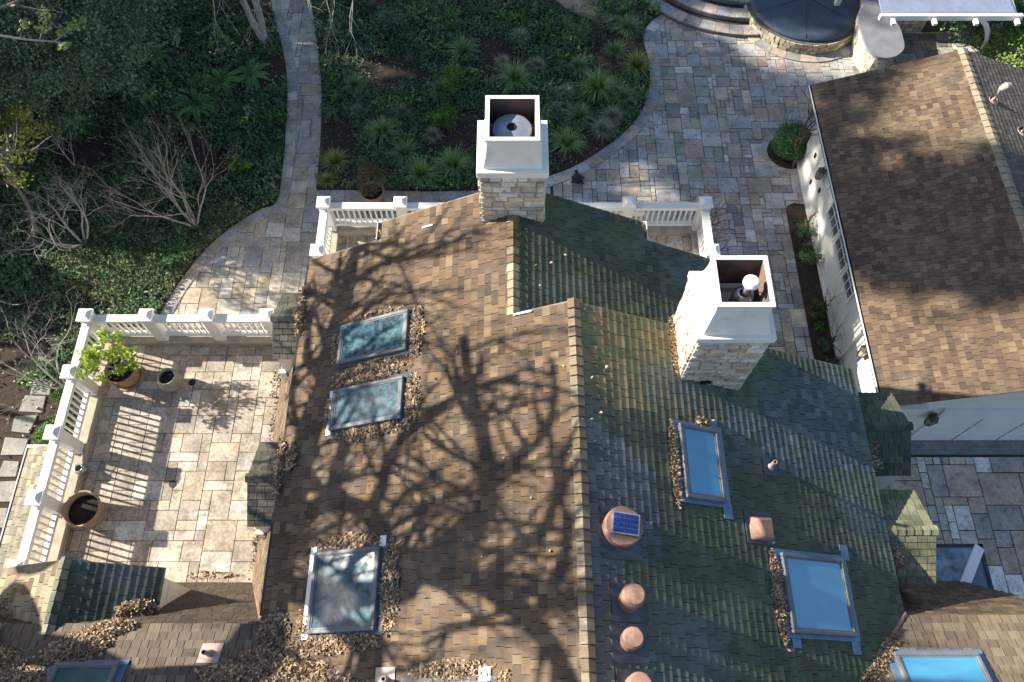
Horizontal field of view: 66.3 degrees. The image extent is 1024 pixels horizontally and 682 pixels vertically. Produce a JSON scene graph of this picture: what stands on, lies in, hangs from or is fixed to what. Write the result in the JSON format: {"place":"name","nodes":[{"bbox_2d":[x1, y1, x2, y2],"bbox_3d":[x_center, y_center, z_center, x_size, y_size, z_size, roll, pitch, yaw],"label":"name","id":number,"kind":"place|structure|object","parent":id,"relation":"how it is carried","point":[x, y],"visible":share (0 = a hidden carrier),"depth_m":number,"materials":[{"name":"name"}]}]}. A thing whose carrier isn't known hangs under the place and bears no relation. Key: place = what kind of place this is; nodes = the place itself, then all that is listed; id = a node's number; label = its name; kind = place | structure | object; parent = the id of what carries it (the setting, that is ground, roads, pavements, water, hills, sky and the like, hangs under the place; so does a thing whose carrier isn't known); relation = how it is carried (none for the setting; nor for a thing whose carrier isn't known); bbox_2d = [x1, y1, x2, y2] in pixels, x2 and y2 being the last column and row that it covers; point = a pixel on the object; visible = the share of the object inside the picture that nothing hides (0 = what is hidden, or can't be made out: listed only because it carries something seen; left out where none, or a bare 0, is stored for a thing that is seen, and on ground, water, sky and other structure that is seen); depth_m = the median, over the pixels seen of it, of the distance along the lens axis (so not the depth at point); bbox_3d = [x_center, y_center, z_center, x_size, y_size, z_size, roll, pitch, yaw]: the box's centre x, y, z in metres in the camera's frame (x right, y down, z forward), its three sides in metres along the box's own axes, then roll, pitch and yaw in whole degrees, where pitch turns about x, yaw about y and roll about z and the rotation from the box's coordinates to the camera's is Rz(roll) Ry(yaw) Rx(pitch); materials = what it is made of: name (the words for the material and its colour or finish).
{"place":"outdoors","nodes":[
{"label":"outdoors","id":0,"kind":"place"},
{"bbox_2d":[0,0,286,535],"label":"garden bed","id":1,"kind":"object","parent":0,"point":[11,390],"visible":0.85,"depth_m":22.87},
{"bbox_2d":[0,481,15,501],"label":"stepping stone","id":2,"kind":"object","parent":1,"relation":"on","point":[6,489],"visible":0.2,"depth_m":18.77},
{"bbox_2d":[0,461,19,476],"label":"stepping stone","id":3,"kind":"object","parent":1,"relation":"on","point":[8,468],"visible":1,"depth_m":19.01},
{"bbox_2d":[1,437,28,454],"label":"stepping stone","id":4,"kind":"object","parent":1,"relation":"on","point":[14,446],"visible":0.91,"depth_m":19.26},
{"bbox_2d":[0,44,39,185],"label":"evergreen tree","id":5,"kind":"object","parent":1,"relation":"on","point":[2,132],"visible":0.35,"depth_m":20.75,"materials":[{"name":"green plant"}]},
{"bbox_2d":[11,415,36,433],"bbox_3d":[-12.180,2.084,19.550,0.551,0.065,0.480,0,64,0],"label":"stepping stone","id":6,"kind":"object","parent":1,"relation":"on","point":[20,423],"visible":1,"depth_m":19.53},
{"bbox_2d":[0,104,54,184],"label":"bare tree","id":7,"kind":"object","parent":1,"relation":"on","point":[22,166],"visible":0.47,"depth_m":22.34,"materials":[{"name":"grey plant"}]},
{"bbox_2d":[0,98,55,238],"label":"yellowing tree","id":8,"kind":"object","parent":1,"relation":"on","point":[22,128],"visible":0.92,"depth_m":19.52,"materials":[{"name":"green plant"}]},
{"bbox_2d":[0,0,62,343],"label":"leafless tree","id":9,"kind":"object","parent":1,"relation":"on","point":[1,7],"visible":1,"depth_m":10.90,"materials":[{"name":"grey plant"}]},
{"bbox_2d":[0,4,87,50],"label":"evergreen branch","id":10,"kind":"object","parent":9,"relation":"attached to","point":[82,19],"visible":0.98,"depth_m":16.58,"materials":[{"name":"green plant"}]},
{"bbox_2d":[19,395,45,412],"bbox_3d":[-12.093,1.599,19.791,0.589,0.065,0.474,0,64,0],"label":"stepping stone","id":11,"kind":"object","parent":1,"relation":"on","point":[27,405],"visible":1,"depth_m":19.75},
{"bbox_2d":[30,379,53,395],"bbox_3d":[-11.985,1.182,19.997,0.518,0.065,0.451,0,64,0],"label":"stepping stone","id":12,"kind":"object","parent":1,"relation":"on","point":[39,391],"visible":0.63,"depth_m":19.93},
{"bbox_2d":[31,415,55,444],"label":"shrub","id":13,"kind":"object","parent":1,"relation":"on","point":[36,435],"visible":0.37,"depth_m":19.29,"materials":[{"name":"green plant"}]},
{"bbox_2d":[0,273,90,423],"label":"bare tree","id":14,"kind":"object","parent":1,"relation":"on","point":[45,371],"visible":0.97,"depth_m":19.24,"materials":[{"name":"grey plant"}]},
{"bbox_2d":[32,113,74,165],"bbox_3d":[-12.980,-5.718,22.422,1.039,1.918,1.040,-31,68,-14],"label":"bare tree","id":15,"kind":"object","parent":1,"relation":"on","point":[58,145],"visible":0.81,"depth_m":22.48,"materials":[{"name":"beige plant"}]},
{"bbox_2d":[0,160,130,262],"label":"bare tree","id":16,"kind":"object","parent":1,"relation":"on","point":[60,244],"visible":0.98,"depth_m":21.05,"materials":[{"name":"grey plant"}]},
{"bbox_2d":[54,116,92,141],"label":"fern","id":17,"kind":"object","parent":1,"relation":"on","point":[83,122],"visible":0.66,"depth_m":23.60,"materials":[{"name":"green plant"}]},
{"bbox_2d":[65,174,101,203],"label":"shrub","id":18,"kind":"object","parent":1,"relation":"on","point":[75,185],"visible":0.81,"depth_m":22.44,"materials":[{"name":"green plant"}]},
{"bbox_2d":[0,0,191,141],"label":"evergreen tree","id":19,"kind":"object","parent":1,"relation":"on","point":[10,19],"visible":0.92,"depth_m":20.06,"materials":[{"name":"green plant"}]},
{"bbox_2d":[0,0,286,437],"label":"dry leaves","id":20,"kind":"object","parent":1,"relation":"on","point":[24,385],"visible":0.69,"depth_m":22.62,"materials":[{"name":"plant"}]},
{"bbox_2d":[0,0,289,392],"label":"ground cover","id":21,"kind":"object","parent":1,"relation":"on","point":[133,264],"visible":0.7,"depth_m":22.64,"materials":[{"name":"green plant"}]},
{"bbox_2d":[125,217,172,247],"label":"shrub","id":22,"kind":"object","parent":1,"relation":"on","point":[156,235],"visible":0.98,"depth_m":21.84,"materials":[{"name":"green plant"}]},
{"bbox_2d":[64,100,246,233],"bbox_3d":[-8.794,-4.212,20.459,4.448,4.095,3.386,0,64,0],"label":"bare tree","id":23,"kind":"object","parent":1,"relation":"on","point":[191,220],"visible":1,"depth_m":20.55,"materials":[{"name":"beige plant"}]},
{"bbox_2d":[139,41,174,69],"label":"fern","id":24,"kind":"object","parent":1,"relation":"on","point":[162,55],"visible":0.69,"depth_m":24.94,"materials":[{"name":"green plant"}]},
{"bbox_2d":[160,239,188,265],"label":"fern","id":25,"kind":"object","parent":1,"relation":"on","point":[170,254],"visible":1,"depth_m":21.68,"materials":[{"name":"green plant"}]},
{"bbox_2d":[170,88,221,125],"bbox_3d":[-9.700,-7.218,24.034,1.663,0.244,1.343,18,65,9],"label":"fern","id":26,"kind":"object","parent":1,"relation":"on","point":[190,107],"visible":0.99,"depth_m":23.96,"materials":[{"name":"green plant"}]},
{"bbox_2d":[194,64,244,95],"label":"fern","id":27,"kind":"object","parent":1,"relation":"on","point":[219,73],"visible":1,"depth_m":24.43,"materials":[{"name":"green plant"}]},
{"bbox_2d":[198,0,248,17],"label":"shrub","id":28,"kind":"object","parent":1,"relation":"on","point":[208,3],"visible":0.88,"depth_m":25.64,"materials":[{"name":"green plant"}]},
{"bbox_2d":[226,153,253,180],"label":"shrub","id":29,"kind":"object","parent":1,"relation":"on","point":[239,163],"visible":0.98,"depth_m":22.74,"materials":[{"name":"green plant"}]},
{"bbox_2d":[233,58,270,91],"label":"fern","id":30,"kind":"object","parent":1,"relation":"on","point":[249,76],"visible":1,"depth_m":24.59,"materials":[{"name":"green plant"}]},
{"bbox_2d":[240,0,268,44],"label":"bare tree","id":31,"kind":"object","parent":1,"relation":"on","point":[261,35],"visible":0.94,"depth_m":24.69,"materials":[{"name":"grey plant"}]},
{"bbox_2d":[203,0,383,74],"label":"drooping branches","id":32,"kind":"object","parent":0,"point":[278,27],"visible":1,"depth_m":19.95,"materials":[{"name":"grey plant"}]},
{"bbox_2d":[311,0,660,191],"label":"garden bed","id":33,"kind":"object","parent":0,"point":[330,139],"visible":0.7,"depth_m":24.66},
{"bbox_2d":[321,105,338,122],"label":"shrub","id":34,"kind":"object","parent":33,"relation":"on","point":[328,110],"visible":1,"depth_m":23.73,"materials":[{"name":"green plant"}]},
{"bbox_2d":[318,145,352,178],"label":"grass clump","id":35,"kind":"object","parent":33,"relation":"on","point":[331,158],"visible":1,"depth_m":22.99,"materials":[{"name":"green plant"}]},
{"bbox_2d":[341,72,371,94],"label":"grass clump","id":36,"kind":"object","parent":33,"relation":"on","point":[353,81],"visible":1,"depth_m":24.35,"materials":[{"name":"green plant"}]},
{"bbox_2d":[362,112,402,148],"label":"grass clump","id":37,"kind":"object","parent":33,"relation":"on","point":[379,130],"visible":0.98,"depth_m":23.44,"materials":[{"name":"green plant"}]},
{"bbox_2d":[364,3,412,36],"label":"shrub","id":38,"kind":"object","parent":33,"relation":"on","point":[385,26],"visible":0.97,"depth_m":25.35,"materials":[{"name":"green plant"}]},
{"bbox_2d":[382,135,424,169],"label":"grass clump","id":39,"kind":"object","parent":33,"relation":"on","point":[404,148],"visible":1,"depth_m":23.08,"materials":[{"name":"green plant"}]},
{"bbox_2d":[397,154,440,190],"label":"grass clump","id":40,"kind":"object","parent":33,"relation":"on","point":[419,170],"visible":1,"depth_m":22.70,"materials":[{"name":"green plant"}]},
{"bbox_2d":[419,124,443,145],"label":"grass clump","id":41,"kind":"object","parent":33,"relation":"on","point":[431,132],"visible":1,"depth_m":23.50,"materials":[{"name":"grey plant"}]},
{"bbox_2d":[426,102,458,131],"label":"shrub","id":42,"kind":"object","parent":33,"relation":"on","point":[447,115],"visible":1,"depth_m":23.48,"materials":[{"name":"green plant"}]},
{"bbox_2d":[440,59,466,96],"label":"shrub","id":43,"kind":"object","parent":33,"relation":"on","point":[449,79],"visible":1,"depth_m":23.85,"materials":[{"name":"green plant"}]},
{"bbox_2d":[431,143,476,180],"bbox_3d":[-1.734,-5.277,22.799,1.584,0.709,1.623,-12,64,-6],"label":"grass clump","id":44,"kind":"object","parent":33,"relation":"on","point":[452,160],"visible":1,"depth_m":22.86,"materials":[{"name":"green plant"}]},
{"bbox_2d":[445,32,481,61],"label":"grass clump","id":45,"kind":"object","parent":33,"relation":"on","point":[463,45],"visible":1,"depth_m":24.91,"materials":[{"name":"green plant"}]},
{"bbox_2d":[317,33,641,189],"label":"dry leaves","id":46,"kind":"object","parent":33,"relation":"on","point":[458,111],"visible":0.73,"depth_m":24.16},
{"bbox_2d":[309,0,662,192],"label":"ground cover","id":47,"kind":"object","parent":33,"relation":"on","point":[548,26],"visible":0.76,"depth_m":24.72,"materials":[{"name":"green plant"}]},
{"bbox_2d":[489,59,540,92],"bbox_3d":[0.080,-8.296,24.278,1.700,0.743,1.660,0,64,0],"label":"grass clump","id":48,"kind":"object","parent":33,"relation":"on","point":[511,73],"visible":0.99,"depth_m":24.36,"materials":[{"name":"green plant"}]},
{"bbox_2d":[519,0,546,16],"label":"shrub","id":49,"kind":"object","parent":33,"relation":"on","point":[534,8],"visible":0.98,"depth_m":25.68,"materials":[{"name":"green plant"}]},
{"bbox_2d":[548,124,593,160],"bbox_3d":[1.648,-5.999,23.176,1.509,0.675,1.546,14,64,7],"label":"grass clump","id":50,"kind":"object","parent":33,"relation":"on","point":[567,140],"visible":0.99,"depth_m":23.21,"materials":[{"name":"green plant"}]},
{"bbox_2d":[560,53,592,76],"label":"grass clump","id":51,"kind":"object","parent":33,"relation":"on","point":[578,63],"visible":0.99,"depth_m":24.68,"materials":[{"name":"green plant"}]},
{"bbox_2d":[562,20,592,50],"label":"shrub","id":52,"kind":"object","parent":33,"relation":"on","point":[582,33],"visible":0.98,"depth_m":25.04,"materials":[{"name":"green plant"}]},
{"bbox_2d":[562,97,599,127],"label":"grass clump","id":53,"kind":"object","parent":33,"relation":"on","point":[579,112],"visible":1,"depth_m":23.72,"materials":[{"name":"green plant"}]},
{"bbox_2d":[571,65,623,103],"bbox_3d":[2.627,-7.993,24.089,1.811,0.810,1.854,-20,65,-10],"label":"grass clump","id":54,"kind":"object","parent":33,"relation":"on","point":[598,84],"visible":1,"depth_m":24.15,"materials":[{"name":"green plant"}]},
{"bbox_2d":[589,115,621,140],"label":"grass clump","id":55,"kind":"object","parent":33,"relation":"on","point":[602,127],"visible":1,"depth_m":23.54,"materials":[{"name":"green plant"}]},
{"bbox_2d":[597,102,626,124],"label":"grass clump","id":56,"kind":"object","parent":33,"relation":"on","point":[615,115],"visible":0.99,"depth_m":23.81,"materials":[{"name":"green plant"}]},
{"bbox_2d":[600,38,628,59],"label":"grass clump","id":57,"kind":"object","parent":33,"relation":"on","point":[616,48],"visible":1,"depth_m":24.97,"materials":[{"name":"green plant"}]},
{"bbox_2d":[609,82,641,106],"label":"grass clump","id":58,"kind":"object","parent":33,"relation":"on","point":[625,95],"visible":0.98,"depth_m":24.09,"materials":[{"name":"green plant"}]},
{"bbox_2d":[609,12,647,37],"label":"grass clump","id":59,"kind":"object","parent":33,"relation":"on","point":[628,22],"visible":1,"depth_m":25.38,"materials":[{"name":"green plant"}]},
{"bbox_2d":[613,48,656,79],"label":"grass clump","id":60,"kind":"object","parent":33,"relation":"on","point":[636,61],"visible":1,"depth_m":24.63,"materials":[{"name":"green plant"}]},
{"bbox_2d":[160,0,1023,596],"bbox_3d":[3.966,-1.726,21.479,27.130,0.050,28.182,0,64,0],"label":"patio paving","id":61,"kind":"structure","parent":0,"point":[208,278],"depth_m":22.80,"materials":[{"name":"stone"}]},
{"bbox_2d":[346,156,402,201],"bbox_3d":[-3.790,-4.342,21.859,1.817,1.642,1.416,0,64,0],"label":"potted shrub","id":62,"kind":"object","parent":61,"relation":"on","point":[372,191],"visible":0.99,"depth_m":21.65,"materials":[{"name":"green plant"}]},
{"bbox_2d":[0,95,1023,681],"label":"house","id":63,"kind":"structure","parent":61,"relation":"on","point":[636,573],"depth_m":12.25,"materials":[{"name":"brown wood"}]},
{"bbox_2d":[0,594,50,681],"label":"dry leaves","id":64,"kind":"object","parent":63,"relation":"on","point":[13,671],"visible":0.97,"depth_m":11.52,"materials":[{"name":"plant"}]},
{"bbox_2d":[62,490,104,527],"bbox_3d":[-8.300,3.324,15.281,0.720,0.460,0.720,0,64,0],"label":"plant pot","id":65,"kind":"object","parent":63,"relation":"on","point":[84,508],"visible":1,"depth_m":15.19,"materials":[{"name":"ceramic"}]},
{"bbox_2d":[37,598,160,669],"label":"dry leaves","id":66,"kind":"object","parent":63,"relation":"on","point":[78,646],"visible":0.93,"depth_m":11.89,"materials":[{"name":"plant"}]},
{"bbox_2d":[73,327,142,390],"bbox_3d":[-8.225,0.449,16.113,1.279,1.525,0.966,-36,69,-16],"label":"potted citrus","id":67,"kind":"object","parent":63,"relation":"on","point":[122,368],"visible":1,"depth_m":15.89,"materials":[{"name":"plant"}]},
{"bbox_2d":[7,309,273,566],"bbox_3d":[-6.980,1.963,15.515,4.060,1.060,5.420,0,64,0],"label":"balcony railing","id":68,"kind":"object","parent":63,"relation":"on","point":[39,499],"visible":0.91,"depth_m":16.00,"materials":[{"name":"white paint"}]},
{"bbox_2d":[156,368,181,391],"bbox_3d":[-7.214,0.833,16.520,0.504,0.455,0.504,0,64,0],"label":"glazed pot","id":69,"kind":"object","parent":63,"relation":"on","point":[168,379],"visible":1,"depth_m":16.39,"materials":[{"name":"beige ceramic"}]},
{"bbox_2d":[187,370,280,579],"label":"dry leaves","id":70,"kind":"object","parent":63,"relation":"on","point":[254,538],"visible":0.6,"depth_m":15.24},
{"bbox_2d":[194,607,369,681],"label":"dry leaves","id":71,"kind":"object","parent":63,"relation":"on","point":[274,656],"visible":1,"depth_m":11.50,"materials":[{"name":"plant"}]},
{"bbox_2d":[271,287,304,501],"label":"dry leaves","id":72,"kind":"object","parent":63,"relation":"on","point":[281,448],"visible":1,"depth_m":13.22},
{"bbox_2d":[294,530,400,655],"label":"dry leaves","id":73,"kind":"object","parent":63,"relation":"on","point":[354,542],"visible":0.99,"depth_m":11.46,"materials":[{"name":"plant"}]},
{"bbox_2d":[322,367,421,441],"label":"dry leaves","id":74,"kind":"object","parent":63,"relation":"on","point":[411,401],"visible":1,"depth_m":12.69,"materials":[{"name":"plant"}]},
{"bbox_2d":[328,301,425,384],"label":"dry leaves","id":75,"kind":"object","parent":63,"relation":"on","point":[369,370],"visible":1,"depth_m":13.24,"materials":[{"name":"plant"}]},
{"bbox_2d":[300,252,607,625],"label":"dry leaves","id":76,"kind":"object","parent":63,"relation":"on","point":[606,366],"visible":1,"depth_m":11.83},
{"bbox_2d":[407,657,510,681],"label":"dry leaves","id":77,"kind":"object","parent":63,"relation":"on","point":[462,670],"visible":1,"depth_m":10.43,"materials":[{"name":"plant"}]},
{"bbox_2d":[309,196,719,257],"bbox_3d":[0.060,-2.332,17.647,8.860,1.060,1.570,0,64,0],"label":"balcony railing","id":78,"kind":"object","parent":63,"relation":"on","point":[329,223],"visible":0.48,"depth_m":17.62,"materials":[{"name":"white paint"}]},
{"bbox_2d":[668,314,679,377],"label":"dry leaves","id":79,"kind":"object","parent":63,"relation":"on","point":[673,342],"visible":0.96,"depth_m":12.52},
{"bbox_2d":[667,416,713,508],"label":"dry leaves","id":80,"kind":"object","parent":63,"relation":"on","point":[675,468],"visible":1,"depth_m":11.59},
{"bbox_2d":[667,187,740,249],"bbox_3d":[4.617,-2.421,19.726,2.084,3.875,1.985,0,64,0],"label":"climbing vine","id":81,"kind":"object","parent":63,"relation":"attached to","point":[714,216],"visible":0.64,"depth_m":18.86,"materials":[{"name":"brown plant"}]},
{"bbox_2d":[768,541,790,650],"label":"dry leaves","id":82,"kind":"object","parent":63,"relation":"on","point":[781,612],"visible":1,"depth_m":11.38,"materials":[{"name":"plant"}]},
{"bbox_2d":[860,630,903,681],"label":"dry leaves","id":83,"kind":"object","parent":63,"relation":"on","point":[876,671],"visible":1,"depth_m":11.72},
{"bbox_2d":[869,441,906,573],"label":"dry leaves","id":84,"kind":"object","parent":63,"relation":"on","point":[898,557],"visible":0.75,"depth_m":13.03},
{"bbox_2d":[647,0,759,37],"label":"stone steps","id":85,"kind":"structure","parent":61,"relation":"on","point":[729,18],"depth_m":25.70,"materials":[{"name":"stone"}]},
{"bbox_2d":[743,0,859,62],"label":"round spa","id":86,"kind":"object","parent":61,"relation":"on","point":[811,28],"visible":0.73,"depth_m":25.16,"materials":[{"name":"stone"}]},
{"bbox_2d":[849,0,903,72],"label":"outdoor counter","id":87,"kind":"object","parent":61,"relation":"on","point":[875,43],"visible":0.86,"depth_m":24.39,"materials":[{"name":"stone"}]},
{"bbox_2d":[796,47,1023,439],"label":"garage building","id":88,"kind":"structure","parent":61,"relation":"on","point":[911,176],"depth_m":18.72,"materials":[{"name":"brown wood"}]},
{"bbox_2d":[778,91,817,167],"bbox_3d":[8.257,-5.924,22.078,2.190,2.757,2.567,21,65,10],"label":"small tree","id":89,"kind":"object","parent":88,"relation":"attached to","point":[800,141],"visible":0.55,"depth_m":22.02,"materials":[{"name":"brown plant"}]},
{"bbox_2d":[825,202,839,241],"bbox_3d":[8.460,-3.208,20.527,0.080,0.740,0.980,0,64,0],"label":"window","id":90,"kind":"structure","parent":88,"relation":"in","point":[831,216],"depth_m":20.68,"materials":[{"name":"white paint"}]},
{"bbox_2d":[832,233,847,274],"bbox_3d":[8.460,-2.303,20.078,0.080,0.740,1.000,0,64,0],"label":"window","id":91,"kind":"structure","parent":88,"relation":"in","point":[839,253],"depth_m":20.24,"materials":[{"name":"white paint"}]},
{"bbox_2d":[839,267,853,303],"bbox_3d":[8.460,-1.470,19.664,0.080,0.740,0.820,0,64,0],"label":"window","id":92,"kind":"structure","parent":88,"relation":"in","point":[845,280],"depth_m":19.82,"materials":[{"name":"white paint"}]},
{"bbox_2d":[911,407,1023,439],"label":"wall","id":93,"kind":"structure","parent":88,"relation":"in","point":[954,423],"depth_m":18.45,"materials":[{"name":"paint"}]},
{"bbox_2d":[834,0,1023,52],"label":"patio cover","id":94,"kind":"object","parent":61,"relation":"on","point":[976,12],"visible":0.93,"depth_m":22.39,"materials":[{"name":"fabric"}]},
{"bbox_2d":[896,8,1023,33],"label":"outdoor kitchen","id":95,"kind":"object","parent":61,"relation":"on","point":[919,27],"visible":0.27,"depth_m":25.37,"materials":[{"name":"stone"}]},
{"bbox_2d":[922,21,944,31],"bbox_3d":[13.625,-10.245,25.198,0.550,0.730,0.040,0,64,0],"label":"cabinet door","id":96,"kind":"structure","parent":95,"relation":"in","point":[928,27],"depth_m":25.35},
{"bbox_2d":[940,0,1023,52],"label":"shrub","id":97,"kind":"object","parent":61,"relation":"on","point":[1019,5],"visible":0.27,"depth_m":24.11,"materials":[{"name":"green plant"}]},
{"bbox_2d":[970,22,1023,69],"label":"hedge","id":98,"kind":"object","parent":61,"relation":"on","point":[1012,39],"visible":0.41,"depth_m":23.14,"materials":[{"name":"green plant"}]},
{"bbox_2d":[557,0,632,22],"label":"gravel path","id":99,"kind":"structure","parent":0,"point":[566,4],"depth_m":26.09,"materials":[{"name":"gravel"}]},
{"bbox_2d":[767,143,796,168],"bbox_3d":[8.243,-5.622,23.428,1.240,0.070,1.240,0,64,0],"label":"garden bed","id":100,"kind":"object","parent":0,"point":[776,159],"visible":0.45,"depth_m":23.26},
{"bbox_2d":[769,119,811,160],"bbox_3d":[8.258,-5.856,23.020,1.236,1.038,1.277,31,68,14],"label":"shrub","id":101,"kind":"object","parent":100,"relation":"on","point":[782,142],"visible":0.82,"depth_m":22.73,"materials":[{"name":"green plant"}]},
{"bbox_2d":[786,203,835,361],"bbox_3d":[8.160,-1.455,21.359,0.600,0.070,5.600,0,64,0],"label":"garden bed","id":102,"kind":"object","parent":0,"point":[808,277],"visible":0.7,"depth_m":21.39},
{"bbox_2d":[795,219,818,245],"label":"shrub","id":103,"kind":"object","parent":102,"relation":"on","point":[804,230],"visible":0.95,"depth_m":21.74,"materials":[{"name":"green plant"}]},
{"bbox_2d":[797,240,822,266],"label":"shrub","id":104,"kind":"object","parent":102,"relation":"on","point":[813,258],"visible":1,"depth_m":21.41,"materials":[{"name":"green plant"}]},
{"bbox_2d":[811,298,828,318],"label":"shrub","id":105,"kind":"object","parent":102,"relation":"on","point":[817,305],"visible":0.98,"depth_m":20.71,"materials":[{"name":"green plant"}]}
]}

